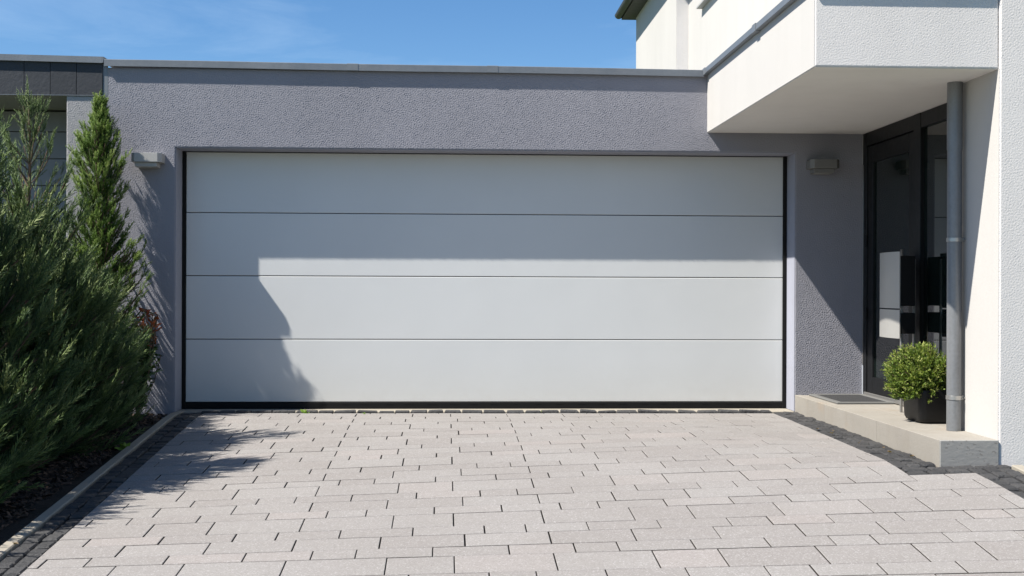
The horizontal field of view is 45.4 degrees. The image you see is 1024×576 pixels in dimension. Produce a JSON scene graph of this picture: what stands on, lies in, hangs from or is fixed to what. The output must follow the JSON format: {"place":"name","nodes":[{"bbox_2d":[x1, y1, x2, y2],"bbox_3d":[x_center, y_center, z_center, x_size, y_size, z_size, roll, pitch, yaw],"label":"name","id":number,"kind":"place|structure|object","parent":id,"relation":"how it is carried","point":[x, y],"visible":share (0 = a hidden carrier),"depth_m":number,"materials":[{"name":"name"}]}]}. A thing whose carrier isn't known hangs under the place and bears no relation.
{"place":"outdoors","nodes":[
{"label":"outdoors","id":0,"kind":"place"},
{"bbox_2d":[0,413,166,545],"bbox_3d":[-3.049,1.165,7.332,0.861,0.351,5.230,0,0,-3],"label":"bark mulch","id":1,"kind":"object","parent":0,"point":[26,500],"visible":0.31,"depth_m":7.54,"materials":[{"name":"brown wood"}]},
{"bbox_2d":[0,386,55,502],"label":"juniper","id":2,"kind":"object","parent":1,"relation":"on","point":[5,468],"visible":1,"depth_m":6.40,"materials":[{"name":"green plant"}]},
{"bbox_2d":[0,109,108,493],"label":"juniper","id":3,"kind":"object","parent":1,"relation":"on","point":[32,419],"visible":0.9,"depth_m":7.05,"materials":[{"name":"green plant"}]},
{"bbox_2d":[0,76,162,467],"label":"juniper","id":4,"kind":"object","parent":1,"relation":"on","point":[108,355],"visible":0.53,"depth_m":8.00,"materials":[{"name":"green plant"}]},
{"bbox_2d":[13,254,158,429],"bbox_3d":[-3.245,0.476,8.895,1.339,1.531,1.347,0,0,-3],"label":"juniper","id":5,"kind":"object","parent":1,"relation":"on","point":[111,326],"visible":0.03,"depth_m":9.00,"materials":[{"name":"green plant"}]},
{"bbox_2d":[62,89,153,395],"bbox_3d":[-3.225,-0.269,9.500,0.974,2.647,0.882,0,0,-3],"label":"slim conifer","id":6,"kind":"object","parent":1,"relation":"on","point":[95,144],"visible":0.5,"depth_m":9.58,"materials":[{"name":"green plant"}]},
{"bbox_2d":[115,442,129,449],"bbox_3d":[-2.624,1.061,8.253,0.078,0.060,0.123,0,0,28],"label":"weed","id":7,"kind":"object","parent":1,"relation":"on","point":[124,445],"visible":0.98,"depth_m":8.25,"materials":[{"name":"green plant"}]},
{"bbox_2d":[127,307,163,412],"bbox_3d":[-2.904,0.582,9.729,0.272,0.859,0.332,0,0,-3],"label":"photinia shrub","id":8,"kind":"object","parent":1,"relation":"on","point":[152,345],"visible":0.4,"depth_m":9.68,"materials":[{"name":"green plant"}]},
{"bbox_2d":[0,0,635,68],"label":"sky","id":9,"kind":"structure","parent":0,"point":[532,33],"materials":[{"name":"blue"}]},
{"bbox_2d":[339,416,575,575],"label":"joint bed","id":10,"kind":"object","parent":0,"point":[453,516],"visible":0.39,"depth_m":6.22,"materials":[{"name":"grey sand"}]},
{"bbox_2d":[20,413,1023,575],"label":"driveway","id":11,"kind":"structure","parent":0,"point":[630,494],"depth_m":6.41,"materials":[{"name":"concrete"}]},
{"bbox_3d":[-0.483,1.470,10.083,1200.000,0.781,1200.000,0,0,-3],"label":"ground","id":12,"kind":"structure","parent":0,"visible":0},
{"bbox_2d":[0,54,107,257],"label":"neighbor garage","id":13,"kind":"structure","parent":12,"relation":"on","point":[68,86],"depth_m":9.94,"materials":[{"name":"grey paint"}]},
{"bbox_2d":[0,111,66,257],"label":"garage door","id":14,"kind":"structure","parent":13,"relation":"in","point":[58,119],"depth_m":10.73,"materials":[{"name":"black metal"}]},
{"bbox_2d":[0,411,183,561],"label":"bed kerb","id":15,"kind":"structure","parent":12,"relation":"on","point":[38,523],"depth_m":6.95,"materials":[{"name":"concrete"}]},
{"bbox_2d":[104,59,862,417],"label":"garage","id":16,"kind":"structure","parent":12,"relation":"on","point":[334,235],"depth_m":10.28,"materials":[{"name":"grey paint"}]},
{"bbox_2d":[131,152,164,167],"bbox_3d":[-2.942,-1.029,9.891,0.242,0.114,0.148,0,0,-3],"label":"wall lamp","id":17,"kind":"object","parent":16,"relation":"attached to","point":[147,160],"visible":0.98,"depth_m":9.83,"materials":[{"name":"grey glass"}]},
{"bbox_2d":[182,151,786,408],"bbox_3d":[-0.170,-0.056,10.371,5.174,2.152,0.075,0,0,-3],"label":"garage door","id":18,"kind":"structure","parent":16,"relation":"in","point":[310,280],"depth_m":10.34,"materials":[{"name":"white metal"}]},
{"bbox_2d":[806,159,839,174],"bbox_3d":[2.581,-1.004,10.152,0.245,0.114,0.150,0,0,-3],"label":"wall lamp","id":19,"kind":"object","parent":16,"relation":"attached to","point":[823,166],"visible":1,"depth_m":10.09,"materials":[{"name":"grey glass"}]},
{"bbox_2d":[179,408,793,412],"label":"threshold slab","id":20,"kind":"structure","parent":12,"relation":"on","point":[773,410],"depth_m":10.28,"materials":[{"name":"concrete"}]},
{"bbox_2d":[615,0,1023,466],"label":"white house","id":21,"kind":"structure","parent":12,"relation":"on","point":[925,98],"depth_m":7.65,"materials":[{"name":"paint"}]},
{"bbox_2d":[696,0,709,8],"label":"window","id":22,"kind":"structure","parent":21,"relation":"in","point":[703,2],"depth_m":16.76,"materials":[{"name":"white glass"}]},
{"bbox_2d":[862,103,946,405],"bbox_3d":[3.007,-0.127,9.027,0.201,2.315,2.429,0,0,-3],"label":"entrance door","id":23,"kind":"structure","parent":21,"relation":"in","point":[904,162],"depth_m":9.29,"materials":[{"name":"black glass"}]},
{"bbox_2d":[795,395,998,466],"bbox_3d":[2.760,1.061,8.705,0.655,0.336,3.056,0,0,-3],"label":"entrance step","id":24,"kind":"object","parent":12,"relation":"on","point":[892,426],"visible":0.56,"depth_m":7.87,"materials":[{"name":"concrete"}]},
{"bbox_2d":[809,394,894,403],"bbox_3d":[2.712,0.887,9.799,0.460,0.014,0.760,0,0,-3],"label":"door mat","id":25,"kind":"object","parent":24,"relation":"on","point":[849,399],"depth_m":9.70,"materials":[{"name":"grey fabric"}]},
{"bbox_2d":[880,251,915,411],"bbox_3d":[2.838,0.316,9.009,0.161,1.156,0.410,0,0,-3],"label":"letterbox","id":26,"kind":"object","parent":24,"relation":"on","point":[897,280],"visible":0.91,"depth_m":8.85,"materials":[{"name":"metal"}]},
{"bbox_2d":[882,341,945,422],"bbox_3d":[2.748,0.622,8.179,0.540,0.540,0.444,0,0,-3],"label":"potted shrub","id":27,"kind":"object","parent":24,"relation":"on","point":[917,380],"visible":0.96,"depth_m":8.06,"materials":[{"name":"green plant"}]},
{"bbox_2d":[1012,465,1023,473],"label":"wall kerb","id":28,"kind":"structure","parent":12,"relation":"on","point":[1019,468],"depth_m":6.97,"materials":[{"name":"concrete"}]},
{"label":"sett bed","id":29,"kind":"structure","parent":0,"visible":0},
{"bbox_2d":[0,412,201,575],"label":"sett strip","id":30,"kind":"object","parent":29,"relation":"on","point":[28,552],"visible":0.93,"depth_m":6.69,"materials":[{"name":"grey stone"}]},
{"bbox_2d":[201,409,771,413],"bbox_3d":[-0.183,1.034,10.025,4.660,0.080,0.095,0,0,-3],"label":"garage sett row","id":31,"kind":"object","parent":29,"relation":"on","point":[438,411],"visible":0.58,"depth_m":10.00,"materials":[{"name":"grey stone"}]},
{"bbox_2d":[774,411,1023,498],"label":"sett strip","id":32,"kind":"object","parent":29,"relation":"on","point":[1007,477],"visible":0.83,"depth_m":7.25,"materials":[{"name":"grey stone"}]}
]}

